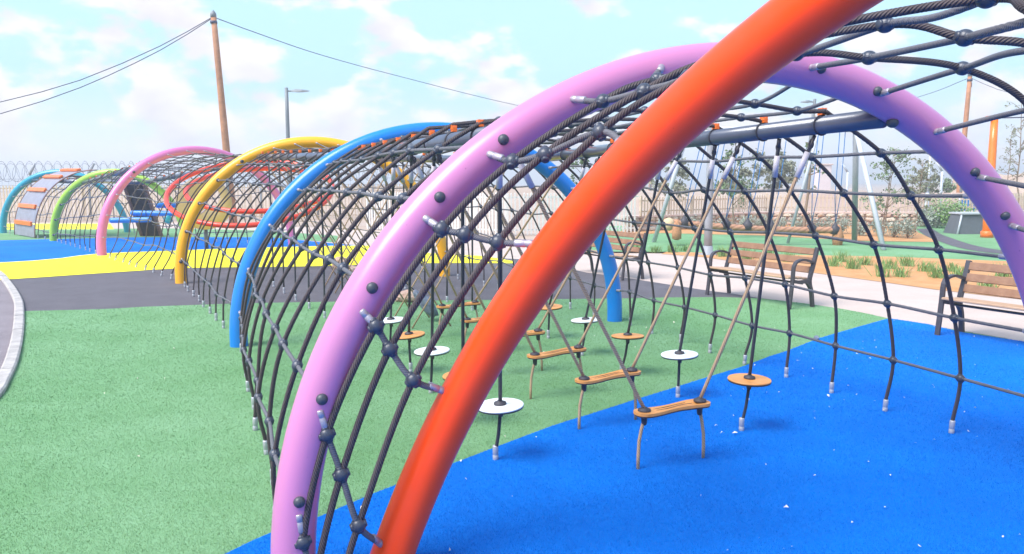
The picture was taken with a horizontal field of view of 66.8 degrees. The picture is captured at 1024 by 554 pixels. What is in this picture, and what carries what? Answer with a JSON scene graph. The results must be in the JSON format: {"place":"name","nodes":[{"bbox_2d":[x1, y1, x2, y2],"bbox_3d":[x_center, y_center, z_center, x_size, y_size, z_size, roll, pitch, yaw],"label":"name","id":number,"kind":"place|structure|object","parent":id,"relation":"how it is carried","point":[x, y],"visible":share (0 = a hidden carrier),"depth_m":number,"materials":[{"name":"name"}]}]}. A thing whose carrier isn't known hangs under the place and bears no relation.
{"place":"outdoors","nodes":[
{"label":"outdoors","id":0,"kind":"place"},
{"bbox_2d":[0,280,13,368],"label":"asphalt path","id":1,"kind":"structure","parent":0,"point":[6,313],"depth_m":9.52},
{"bbox_2d":[0,271,24,396],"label":"kerb","id":2,"kind":"structure","parent":1,"relation":"on","point":[9,365],"depth_m":8.10,"materials":[{"name":"concrete"}]},
{"bbox_2d":[7,224,113,228],"bbox_3d":[-22.307,-2.037,31.021,15.400,0.001,5.100,0,7,0],"label":"yellow strip","id":3,"kind":"object","parent":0,"point":[47,226],"visible":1,"depth_m":30.40,"materials":[{"name":"rubber"}]},
{"bbox_2d":[0,228,337,241],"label":"green turf","id":4,"kind":"structure","parent":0,"point":[110,233],"depth_m":25.39,"materials":[{"name":"rubber"}]},
{"bbox_2d":[14,168,96,237],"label":"net ramp","id":5,"kind":"structure","parent":4,"relation":"on","point":[33,198],"depth_m":24.26,"materials":[{"name":"white plastic"}]},
{"bbox_2d":[0,169,130,232],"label":"playground arch","id":6,"kind":"structure","parent":4,"relation":"on","point":[15,191],"depth_m":26.26,"materials":[{"name":"teal paint"}]},
{"bbox_2d":[124,184,162,235],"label":"climbing wall","id":7,"kind":"structure","parent":4,"relation":"on","point":[129,190],"depth_m":24.02,"materials":[{"name":"plastic"}]},
{"bbox_2d":[0,237,355,261],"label":"blue ground","id":8,"kind":"structure","parent":0,"point":[23,250],"depth_m":20.64,"materials":[{"name":"rubber"}]},
{"bbox_2d":[49,169,181,240],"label":"playground arch","id":9,"kind":"structure","parent":8,"relation":"on","point":[59,207],"depth_m":22.31,"materials":[{"name":"paint"}]},
{"bbox_2d":[31,178,76,183],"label":"roof beam","id":10,"kind":"structure","parent":9,"relation":"attached to","point":[64,180],"depth_m":23.52,"materials":[{"name":"grey metal"}]},
{"bbox_2d":[4,175,177,239],"bbox_3d":[-13.258,-2.285,24.438,8.389,2.027,3.006,7,10,44],"label":"climbing net","id":11,"kind":"object","parent":10,"relation":"hanging from","point":[78,177],"visible":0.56,"depth_m":23.50,"materials":[{"name":"black fabric"}]},
{"bbox_2d":[82,163,152,184],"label":"roof beam","id":12,"kind":"structure","parent":9,"relation":"attached to","point":[96,177],"depth_m":20.85,"materials":[{"name":"grey metal"}]},
{"bbox_2d":[109,170,151,222],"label":"rolling step","id":13,"kind":"object","parent":12,"relation":"hanging from","point":[116,220],"visible":0.77,"depth_m":19.51,"materials":[{"name":"blue paint"}]},
{"bbox_2d":[130,170,174,215],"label":"rolling step","id":14,"kind":"object","parent":12,"relation":"hanging from","point":[144,213],"visible":0.59,"depth_m":20.00,"materials":[{"name":"blue paint"}]},
{"bbox_2d":[54,155,286,253],"bbox_3d":[-9.759,-2.173,21.675,4.651,2.445,5.918,-6,9,-40],"label":"climbing net","id":15,"kind":"object","parent":12,"relation":"attached to","point":[105,194],"visible":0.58,"depth_m":20.72,"materials":[{"name":"black fabric"}]},
{"bbox_2d":[145,169,218,183],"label":"roof beam","id":16,"kind":"structure","parent":9,"relation":"attached to","point":[159,179],"depth_m":21.53,"materials":[{"name":"grey metal"}]},
{"bbox_2d":[96,146,295,255],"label":"playground arch","id":17,"kind":"structure","parent":8,"relation":"on","point":[125,180],"depth_m":18.41,"materials":[{"name":"pink paint"}]},
{"bbox_2d":[102,148,423,278],"bbox_3d":[-5.405,-1.520,16.065,4.635,2.480,8.530,-5,8,-35],"label":"climbing net","id":18,"kind":"object","parent":17,"relation":"attached to","point":[222,156],"visible":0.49,"depth_m":15.95,"materials":[{"name":"black fabric"}]},
{"bbox_2d":[164,156,334,227],"bbox_3d":[-5.334,-1.806,15.955,3.334,1.433,3.199,0,7,0],"label":"ring swing","id":19,"kind":"object","parent":18,"relation":"hanging from","point":[171,187],"visible":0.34,"depth_m":15.19,"materials":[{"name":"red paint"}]},
{"bbox_2d":[163,177,231,248],"bbox_3d":[-8.011,-1.581,19.545,1.791,1.860,0.612,0,7,3],"label":"bubble panel","id":20,"kind":"object","parent":8,"relation":"on","point":[220,216],"visible":0.44,"depth_m":19.53,"materials":[{"name":"beige plastic"}]},
{"bbox_2d":[0,246,512,279],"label":"yellow rubber ground","id":21,"kind":"structure","parent":0,"point":[85,264],"depth_m":16.37,"materials":[{"name":"rubber"}]},
{"bbox_2d":[0,187,561,209],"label":"earth mound","id":22,"kind":"object","parent":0,"point":[522,190],"visible":0.17,"depth_m":52.87,"materials":[{"name":"soil"}]},
{"bbox_2d":[10,258,756,310],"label":"grey rubber ground","id":23,"kind":"structure","parent":0,"point":[130,289],"depth_m":12.24,"materials":[{"name":"rubber"}]},
{"bbox_2d":[175,136,449,283],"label":"playground arch","id":24,"kind":"structure","parent":23,"relation":"on","point":[214,184],"depth_m":12.86,"materials":[{"name":"yellow paint"}]},
{"bbox_2d":[572,230,645,280],"bbox_3d":[1.713,-0.425,13.832,0.510,0.797,1.590,-4,8,-28],"label":"park bench","id":25,"kind":"object","parent":23,"relation":"on","point":[626,242],"visible":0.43,"depth_m":13.48,"materials":[{"name":"wood"}]},
{"bbox_2d":[0,183,951,253],"bbox_3d":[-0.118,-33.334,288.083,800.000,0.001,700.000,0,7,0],"label":"terrain","id":26,"kind":"structure","parent":0,"point":[878,187],"depth_m":40.68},
{"bbox_2d":[0,184,402,220],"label":"picket fence","id":27,"kind":"object","parent":26,"relation":"on","point":[164,187],"visible":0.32,"depth_m":35.42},
{"bbox_2d":[0,161,431,218],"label":"security fence","id":28,"kind":"object","parent":26,"relation":"on","point":[93,164],"visible":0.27,"depth_m":36.96,"materials":[{"name":"metal"}]},
{"bbox_2d":[366,191,638,234],"bbox_3d":[-0.834,-2.160,25.848,9.836,1.385,2.183,2,7,16],"label":"picket fence","id":29,"kind":"object","parent":26,"relation":"on","point":[483,197],"visible":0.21,"depth_m":25.01,"materials":[{"name":"metal"}]},
{"bbox_2d":[648,157,690,213],"bbox_3d":[6.961,-4.218,33.731,1.992,3.487,2.578,0,7,0],"label":"young tree","id":30,"kind":"object","parent":26,"relation":"on","point":[681,173],"visible":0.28,"depth_m":33.33,"materials":[{"name":"green plant"}]},
{"bbox_2d":[713,167,755,211],"bbox_3d":[10.366,-3.957,35.847,2.116,2.433,1.790,5,9,36],"label":"young tree","id":31,"kind":"object","parent":26,"relation":"on","point":[747,172],"visible":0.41,"depth_m":35.47,"materials":[{"name":"green plant"}]},
{"bbox_2d":[749,148,801,188],"bbox_3d":[13.447,-4.901,39.596,2.058,3.379,2.293,-4,8,-28],"label":"young tree","id":32,"kind":"object","parent":26,"relation":"on","point":[788,167],"visible":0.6,"depth_m":39.32,"materials":[{"name":"green plant"}]},
{"bbox_2d":[801,99,815,192],"bbox_3d":[12.728,-5.076,33.609,0.619,5.188,0.439,3,8,27],"label":"street lamp","id":33,"kind":"object","parent":26,"relation":"on","point":[812,115],"visible":0.3,"depth_m":33.45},
{"bbox_2d":[898,165,952,192],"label":"young tree","id":34,"kind":"object","parent":26,"relation":"on","point":[938,177],"visible":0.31,"depth_m":41.53,"materials":[{"name":"green plant"}]},
{"bbox_2d":[917,178,956,192],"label":"young tree","id":35,"kind":"object","parent":26,"relation":"on","point":[946,183],"visible":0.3,"depth_m":41.35,"materials":[{"name":"green plant"}]},
{"bbox_2d":[956,74,972,192],"bbox_3d":[21.826,-6.435,37.485,0.443,6.881,0.322,0,7,0],"label":"utility pole","id":36,"kind":"object","parent":26,"relation":"on","point":[966,112],"visible":0.53,"depth_m":37.23,"materials":[{"name":"brown wood"}]},
{"bbox_2d":[996,101,1023,202],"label":"young tree","id":37,"kind":"object","parent":26,"relation":"on","point":[1017,151],"visible":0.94,"depth_m":32.66,"materials":[{"name":"green plant"}]},
{"bbox_2d":[998,130,1022,185],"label":"young tree","id":38,"kind":"object","parent":26,"relation":"on","point":[1015,143],"visible":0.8,"depth_m":35.63,"materials":[{"name":"green plant"}]},
{"bbox_2d":[0,297,1006,553],"bbox_3d":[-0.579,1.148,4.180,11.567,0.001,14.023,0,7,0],"label":"green turf","id":39,"kind":"structure","parent":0,"point":[242,419],"depth_m":5.89,"materials":[{"name":"plastic"}]},
{"bbox_2d":[383,157,402,340],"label":"hanging step","id":40,"kind":"object","parent":39,"relation":"on","point":[390,320],"visible":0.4,"depth_m":7.32,"materials":[{"name":"white plastic"}]},
{"bbox_2d":[399,155,424,371],"bbox_3d":[-0.878,-0.037,6.271,0.279,1.858,1.016,0,7,-2],"label":"hanging step","id":41,"kind":"object","parent":39,"relation":"on","point":[408,335],"visible":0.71,"depth_m":6.61,"materials":[{"name":"wood"},{"name":"black rope"},{"name":"metal"}]},
{"bbox_2d":[229,122,621,347],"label":"playground arch","id":42,"kind":"structure","parent":39,"relation":"on","point":[564,183],"depth_m":7.90,"materials":[{"name":"blue paint"}]},
{"bbox_2d":[256,149,333,161],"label":"roof beam","id":43,"kind":"structure","parent":42,"relation":"attached to","point":[309,154],"depth_m":10.35,"materials":[{"name":"grey metal"}]},
{"bbox_2d":[290,162,296,300],"bbox_3d":[-3.059,-0.637,10.860,0.039,1.964,0.033,0,7,0],"label":"drop rope","id":44,"kind":"object","parent":43,"relation":"hanging from","point":[295,295],"visible":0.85,"depth_m":10.89,"materials":[{"name":"fabric"}]},
{"bbox_2d":[303,161,310,308],"bbox_3d":[-2.678,-0.537,10.130,0.039,1.940,0.033,0,7,0],"label":"drop rope","id":45,"kind":"object","parent":43,"relation":"hanging from","point":[309,305],"visible":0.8,"depth_m":10.15,"materials":[{"name":"fabric"}]},
{"bbox_2d":[320,180,325,317],"bbox_3d":[-2.296,-0.438,9.400,0.039,1.916,0.033,0,7,0],"label":"drop rope","id":46,"kind":"object","parent":43,"relation":"hanging from","point":[324,313],"visible":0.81,"depth_m":9.41,"materials":[{"name":"fabric"}]},
{"bbox_2d":[337,168,342,291],"bbox_3d":[-1.914,-0.338,8.671,0.039,1.892,0.033,0,7,0],"label":"drop rope","id":47,"kind":"object","parent":43,"relation":"hanging from","point":[341,250],"visible":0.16,"depth_m":8.64,"materials":[{"name":"fabric"}]},
{"bbox_2d":[265,161,504,328],"bbox_3d":[-1.992,-0.667,10.810,1.874,2.020,4.954,-4,8,-27],"label":"rope web","id":48,"kind":"object","parent":43,"relation":"hanging from","point":[384,224],"visible":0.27,"depth_m":10.41},
{"bbox_2d":[181,142,605,328],"bbox_3d":[-2.155,-0.844,10.971,4.293,2.338,6.280,-4,8,-28],"label":"climbing net","id":49,"kind":"object","parent":43,"relation":"hanging from","point":[217,208],"visible":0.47,"depth_m":10.18,"materials":[{"name":"black fabric"}]},
{"bbox_2d":[342,230,438,316],"bbox_3d":[-1.434,-0.057,9.219,0.336,1.504,0.204,-38,5,4],"label":"swing pod","id":50,"kind":"object","parent":42,"relation":"hanging from","point":[427,309],"visible":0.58,"depth_m":9.19,"materials":[{"name":"black wicker"}]},
{"bbox_2d":[367,152,454,162],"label":"roof beam","id":51,"kind":"structure","parent":42,"relation":"attached to","point":[419,157],"depth_m":11.21,"materials":[{"name":"grey metal"}]},
{"bbox_2d":[471,201,473,310],"bbox_3d":[-0.516,-0.500,9.944,0.039,1.896,0.033,0,7,0],"label":"drop rope","id":52,"kind":"object","parent":51,"relation":"hanging from","point":[472,308],"visible":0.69,"depth_m":9.97,"materials":[{"name":"fabric"}]},
{"bbox_2d":[414,154,449,393],"bbox_3d":[-0.628,0.038,5.664,0.280,1.854,0.951,0,7,0],"label":"hanging step","id":53,"kind":"object","parent":39,"relation":"on","point":[439,350],"visible":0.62,"depth_m":5.94,"materials":[{"name":"white plastic"}]},
{"bbox_2d":[412,156,575,370],"bbox_3d":[0.039,-0.058,6.333,1.854,1.890,0.655,-3,7,-21],"label":"balance board","id":54,"kind":"object","parent":39,"relation":"on","point":[537,332],"visible":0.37,"depth_m":6.62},
{"bbox_2d":[541,158,586,338],"bbox_3d":[0.465,-0.229,7.742,0.280,1.875,1.069,-1,7,-11],"label":"hanging step","id":55,"kind":"object","parent":39,"relation":"on","point":[555,307],"visible":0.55,"depth_m":8.12,"materials":[{"name":"rubber"}]},
{"bbox_2d":[571,229,605,355],"bbox_3d":[0.737,-0.147,7.030,0.279,1.882,0.886,-1,7,-7],"label":"hanging step","id":56,"kind":"object","parent":39,"relation":"on","point":[585,320],"visible":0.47,"depth_m":7.28,"materials":[{"name":"white plastic"}]},
{"bbox_2d":[611,171,660,369],"bbox_3d":[0.999,-0.066,6.330,0.280,1.889,0.732,-1,7,-3],"label":"hanging step","id":57,"kind":"object","parent":39,"relation":"on","point":[627,336],"visible":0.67,"depth_m":6.46,"materials":[{"name":"rubber"}]},
{"bbox_2d":[271,42,1023,553],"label":"playground arch","id":58,"kind":"structure","parent":39,"relation":"on","point":[443,190],"depth_m":3.16,"materials":[{"name":"pink paint"}]},
{"bbox_2d":[351,119,556,160],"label":"roof beam","id":59,"kind":"structure","parent":58,"relation":"attached to","point":[443,138],"depth_m":4.82,"materials":[{"name":"grey metal"}]},
{"bbox_2d":[442,209,464,380],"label":"hanging step","id":60,"kind":"object","parent":59,"relation":"hanging from","point":[445,375],"visible":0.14,"depth_m":4.95,"materials":[{"name":"fabric"}]},
{"bbox_2d":[375,159,558,325],"bbox_3d":[-0.470,-0.228,7.805,1.880,1.875,1.090,-2,7,-16],"label":"balance board","id":61,"kind":"object","parent":59,"relation":"hanging from","point":[474,303],"visible":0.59,"depth_m":8.11,"materials":[{"name":"wood"},{"name":"tan rope"},{"name":"dark rubber"}]},
{"bbox_2d":[238,86,1023,511],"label":"climbing net","id":62,"kind":"object","parent":59,"relation":"hanging from","point":[270,442],"visible":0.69,"depth_m":5.09,"materials":[{"name":"black fabric"}]},
{"bbox_2d":[524,108,886,163],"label":"roof beam","id":63,"kind":"structure","parent":58,"relation":"attached to","point":[821,124],"depth_m":4.58,"materials":[{"name":"grey metal"}]},
{"bbox_2d":[391,156,599,336],"bbox_3d":[-0.238,-0.141,7.053,1.865,1.882,0.881,-3,7,-22],"label":"balance board","id":64,"kind":"object","parent":63,"relation":"hanging from","point":[468,320],"visible":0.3,"depth_m":7.13,"materials":[{"name":"wood"}]},
{"bbox_2d":[479,174,523,459],"bbox_3d":[-0.072,0.203,4.336,0.280,1.842,0.614,0,7,0],"label":"hanging step","id":65,"kind":"object","parent":63,"relation":"hanging from","point":[500,406],"visible":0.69,"depth_m":4.50,"materials":[{"name":"white plastic"}]},
{"bbox_2d":[436,149,683,398],"bbox_3d":[0.289,0.021,5.644,1.836,1.897,0.599,-3,8,-23],"label":"balance board","id":66,"kind":"object","parent":63,"relation":"hanging from","point":[577,349],"visible":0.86,"depth_m":5.88,"materials":[{"name":"wood"}]},
{"bbox_2d":[486,142,741,429],"bbox_3d":[0.547,0.094,5.002,1.828,1.904,0.425,-2,7,-18],"label":"balance board","id":67,"kind":"object","parent":63,"relation":"hanging from","point":[583,380],"visible":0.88,"depth_m":5.15,"materials":[{"name":"wood"}]},
{"bbox_2d":[518,135,815,468],"bbox_3d":[0.804,0.174,4.309,1.815,1.912,0.294,-2,7,-18],"label":"balance board","id":68,"kind":"object","parent":63,"relation":"hanging from","point":[643,412],"visible":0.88,"depth_m":4.43,"materials":[{"name":"wood"}]},
{"bbox_2d":[661,145,716,397],"bbox_3d":[1.273,0.011,5.656,0.280,1.896,0.637,0,7,0],"label":"hanging step","id":69,"kind":"object","parent":63,"relation":"hanging from","point":[679,355],"visible":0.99,"depth_m":5.76,"materials":[{"name":"white plastic"}]},
{"bbox_2d":[727,139,780,430],"bbox_3d":[1.601,0.089,4.978,0.279,1.902,0.431,-4,8,-31],"label":"hanging step","id":70,"kind":"object","parent":63,"relation":"hanging from","point":[749,380],"visible":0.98,"depth_m":4.99,"materials":[{"name":"orange plastic"},{"name":"black rope"},{"name":"metal"}]},
{"bbox_2d":[0,0,1023,186],"label":"sky","id":71,"kind":"structure","parent":0,"point":[508,51],"materials":[{"name":"blue"}]},
{"bbox_2d":[7,223,1023,340],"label":"paved path","id":72,"kind":"structure","parent":0,"point":[927,299],"depth_m":11.95,"materials":[{"name":"concrete"}]},
{"bbox_2d":[210,10,237,222],"bbox_3d":[-10.951,-5.953,29.470,0.681,8.098,0.344,0,7,0],"label":"utility pole","id":73,"kind":"object","parent":72,"relation":"on","point":[222,105],"visible":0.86,"depth_m":29.29,"materials":[{"name":"brown wood"}]},
{"bbox_2d":[0,19,210,113],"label":"overhead cable","id":74,"kind":"object","parent":73,"relation":"attached to","point":[107,75],"visible":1,"depth_m":27.66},
{"bbox_2d":[1,18,210,101],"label":"overhead cable","id":75,"kind":"object","parent":73,"relation":"attached to","point":[108,68],"visible":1,"depth_m":27.65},
{"bbox_2d":[217,18,517,105],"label":"overhead cable","id":76,"kind":"object","parent":73,"relation":"attached to","point":[351,63],"visible":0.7,"depth_m":41.39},
{"bbox_2d":[285,87,308,226],"bbox_3d":[-8.226,-4.558,29.663,1.103,5.248,0.440,0,7,0],"label":"street lamp","id":77,"kind":"object","parent":72,"relation":"on","point":[287,113],"visible":0.41,"depth_m":29.41,"materials":[{"name":"metal"}]},
{"bbox_2d":[705,240,818,309],"bbox_3d":[3.441,-0.062,10.796,0.510,0.797,1.590,-4,8,-28],"label":"park bench","id":78,"kind":"object","parent":72,"relation":"on","point":[794,267],"visible":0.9,"depth_m":10.65,"materials":[{"name":"wood"}]},
{"bbox_2d":[226,319,1023,553],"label":"blue turf","id":79,"kind":"structure","parent":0,"point":[806,526],"depth_m":4.42,"materials":[{"name":"rubber"}]},
{"bbox_2d":[370,0,883,553],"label":"playground arch","id":80,"kind":"structure","parent":79,"relation":"on","point":[750,54],"depth_m":2.76,"materials":[{"name":"orange paint"}]},
{"bbox_2d":[294,0,1023,553],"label":"climbing net","id":81,"kind":"object","parent":80,"relation":"attached to","point":[658,82],"visible":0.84,"depth_m":3.04,"materials":[{"name":"black fabric"}]},
{"bbox_2d":[934,260,1023,335],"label":"park bench","id":82,"kind":"object","parent":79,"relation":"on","point":[959,300],"visible":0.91,"depth_m":8.22,"materials":[{"name":"wood"}]},
{"bbox_2d":[549,188,866,207],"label":"earth mound","id":83,"kind":"object","parent":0,"point":[697,193],"visible":0.12,"depth_m":51.81,"materials":[{"name":"soil"}]},
{"bbox_2d":[591,226,1005,260],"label":"play turf","id":84,"kind":"structure","parent":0,"point":[827,246],"depth_m":20.40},
{"bbox_2d":[713,143,763,235],"bbox_3d":[6.645,-2.685,22.755,1.441,3.094,1.257,3,7,22],"label":"young tree","id":85,"kind":"object","parent":84,"relation":"on","point":[727,154],"visible":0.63,"depth_m":22.82,"materials":[{"name":"green plant"}]},
{"bbox_2d":[652,126,885,249],"bbox_3d":[6.762,-2.345,20.046,5.813,3.153,3.203,0,7,0],"label":"swing set","id":86,"kind":"object","parent":84,"relation":"on","point":[834,229],"visible":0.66,"depth_m":20.21,"materials":[{"name":"metal"}]},
{"bbox_2d":[620,225,932,241],"bbox_3d":[8.710,-1.584,26.363,9.354,0.001,8.228,3,7,22],"label":"planting bed","id":87,"kind":"object","parent":84,"relation":"on","point":[918,237],"visible":0.27,"depth_m":23.71,"materials":[{"name":"orange soil"}]},
{"bbox_2d":[803,116,824,226],"bbox_3d":[9.371,-3.186,24.229,0.579,3.713,0.609,-2,7,-12],"label":"young tree","id":88,"kind":"object","parent":87,"relation":"on","point":[808,193],"visible":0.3,"depth_m":24.33,"materials":[{"name":"green plant"}]},
{"bbox_2d":[826,212,851,232],"bbox_3d":[10.401,-1.720,24.555,0.825,0.721,0.896,-5,8,-33],"label":"shrub","id":89,"kind":"object","parent":87,"relation":"on","point":[841,223],"visible":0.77,"depth_m":24.46,"materials":[{"name":"green plant"}]},
{"bbox_2d":[881,218,912,236],"bbox_3d":[11.284,-1.476,22.819,0.878,0.650,0.877,0,7,0],"label":"shrub","id":90,"kind":"object","parent":87,"relation":"on","point":[893,228],"visible":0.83,"depth_m":22.80,"materials":[{"name":"green plant"}]},
{"bbox_2d":[859,146,940,235],"bbox_3d":[11.203,-2.500,22.637,1.287,2.726,2.018,-2,7,-13],"label":"young tree","id":91,"kind":"object","parent":87,"relation":"on","point":[897,157],"visible":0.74,"depth_m":22.77,"materials":[{"name":"green plant"}]},
{"bbox_2d":[895,213,927,237],"bbox_3d":[11.402,-1.485,22.456,1.019,0.756,0.915,-5,8,-33],"label":"shrub","id":92,"kind":"object","parent":87,"relation":"on","point":[909,230],"visible":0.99,"depth_m":22.39,"materials":[{"name":"green plant"}]},
{"bbox_2d":[901,156,942,232],"bbox_3d":[13.045,-2.619,24.761,1.156,2.437,1.295,5,9,39],"label":"young tree","id":93,"kind":"object","parent":87,"relation":"on","point":[922,174],"visible":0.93,"depth_m":24.65,"materials":[{"name":"green plant"}]},
{"bbox_2d":[618,210,1023,231],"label":"stone wall","id":94,"kind":"structure","parent":84,"relation":"on","point":[867,216],"depth_m":28.59,"materials":[{"name":"stone"}]},
{"bbox_2d":[639,192,1023,215],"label":"picket fence","id":95,"kind":"object","parent":94,"relation":"on","point":[765,207],"visible":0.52,"depth_m":28.99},
{"bbox_2d":[914,200,965,227],"bbox_3d":[15.052,-2.238,27.438,1.893,1.034,1.596,-5,8,-35],"label":"shrub","id":96,"kind":"object","parent":84,"relation":"on","point":[934,220],"visible":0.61,"depth_m":27.35,"materials":[{"name":"green plant"}]},
{"bbox_2d":[928,198,976,227],"bbox_3d":[15.415,-2.281,27.007,1.789,1.209,1.566,2,7,20],"label":"shrub","id":97,"kind":"object","parent":84,"relation":"on","point":[946,210],"visible":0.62,"depth_m":26.95,"materials":[{"name":"green plant"}]},
{"bbox_2d":[943,212,982,233],"bbox_3d":[14.483,-1.704,24.526,1.269,0.678,0.840,0,7,0],"label":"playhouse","id":98,"kind":"object","parent":84,"relation":"on","point":[964,222],"visible":0.81,"depth_m":24.21,"materials":[{"name":"metal"}]},
{"bbox_2d":[980,116,1023,237],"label":"zip line post","id":99,"kind":"object","parent":84,"relation":"on","point":[985,232],"visible":0.5,"depth_m":22.79,"materials":[{"name":"orange paint"}]},
{"bbox_2d":[812,164,832,189],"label":"pale tower","id":100,"kind":"structure","parent":0,"point":[825,182],"depth_m":68.91,"materials":[{"name":"paint"}]},
{"bbox_2d":[662,252,1017,298],"bbox_3d":[8.095,-0.045,13.757,12.333,0.001,6.077,4,8,29],"label":"planting bed","id":101,"kind":"object","parent":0,"point":[916,278],"visible":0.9,"depth_m":14.27,"materials":[{"name":"beige soil"}]},
{"bbox_2d":[698,123,716,254],"bbox_3d":[4.714,-2.598,17.502,0.916,4.200,0.431,0,7,0],"label":"street lamp","id":102,"kind":"object","parent":101,"relation":"on","point":[708,246],"visible":0.39,"depth_m":17.59,"materials":[{"name":"metal"}]},
{"bbox_2d":[838,254,862,268],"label":"weed clump","id":103,"kind":"object","parent":101,"relation":"on","point":[851,264],"visible":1,"depth_m":14.69,"materials":[{"name":"plant"}]},
{"bbox_2d":[857,259,891,276],"bbox_3d":[6.316,-0.162,13.458,0.671,0.316,0.459,0,7,0],"label":"weed clump","id":104,"kind":"object","parent":101,"relation":"on","point":[884,269],"visible":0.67,"depth_m":13.45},
{"bbox_2d":[889,264,915,277],"bbox_3d":[6.803,-0.123,13.490,0.414,0.228,0.414,0,7,0],"label":"weed clump","id":105,"kind":"object","parent":101,"relation":"on","point":[899,273],"visible":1,"depth_m":13.43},
{"bbox_2d":[893,254,921,266],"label":"weed clump","id":106,"kind":"object","parent":101,"relation":"on","point":[907,261],"visible":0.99,"depth_m":15.12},
{"bbox_2d":[924,261,949,278],"bbox_3d":[7.261,-0.141,13.289,0.446,0.308,0.372,-2,7,-17],"label":"weed clump","id":107,"kind":"object","parent":101,"relation":"on","point":[937,271],"visible":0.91,"depth_m":13.28,"materials":[{"name":"plant"}]},
{"bbox_2d":[795,193,1021,213],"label":"boundary wall","id":108,"kind":"structure","parent":0,"point":[840,203],"depth_m":33.27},
{"bbox_2d":[918,228,1002,253],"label":"dark rubber track","id":109,"kind":"structure","parent":0,"point":[949,240],"depth_m":20.51,"materials":[{"name":"rubber"}]},
{"bbox_2d":[951,173,1023,192],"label":"sandy bank","id":110,"kind":"structure","parent":0,"point":[1014,189],"depth_m":38.27,"materials":[{"name":"sand"}]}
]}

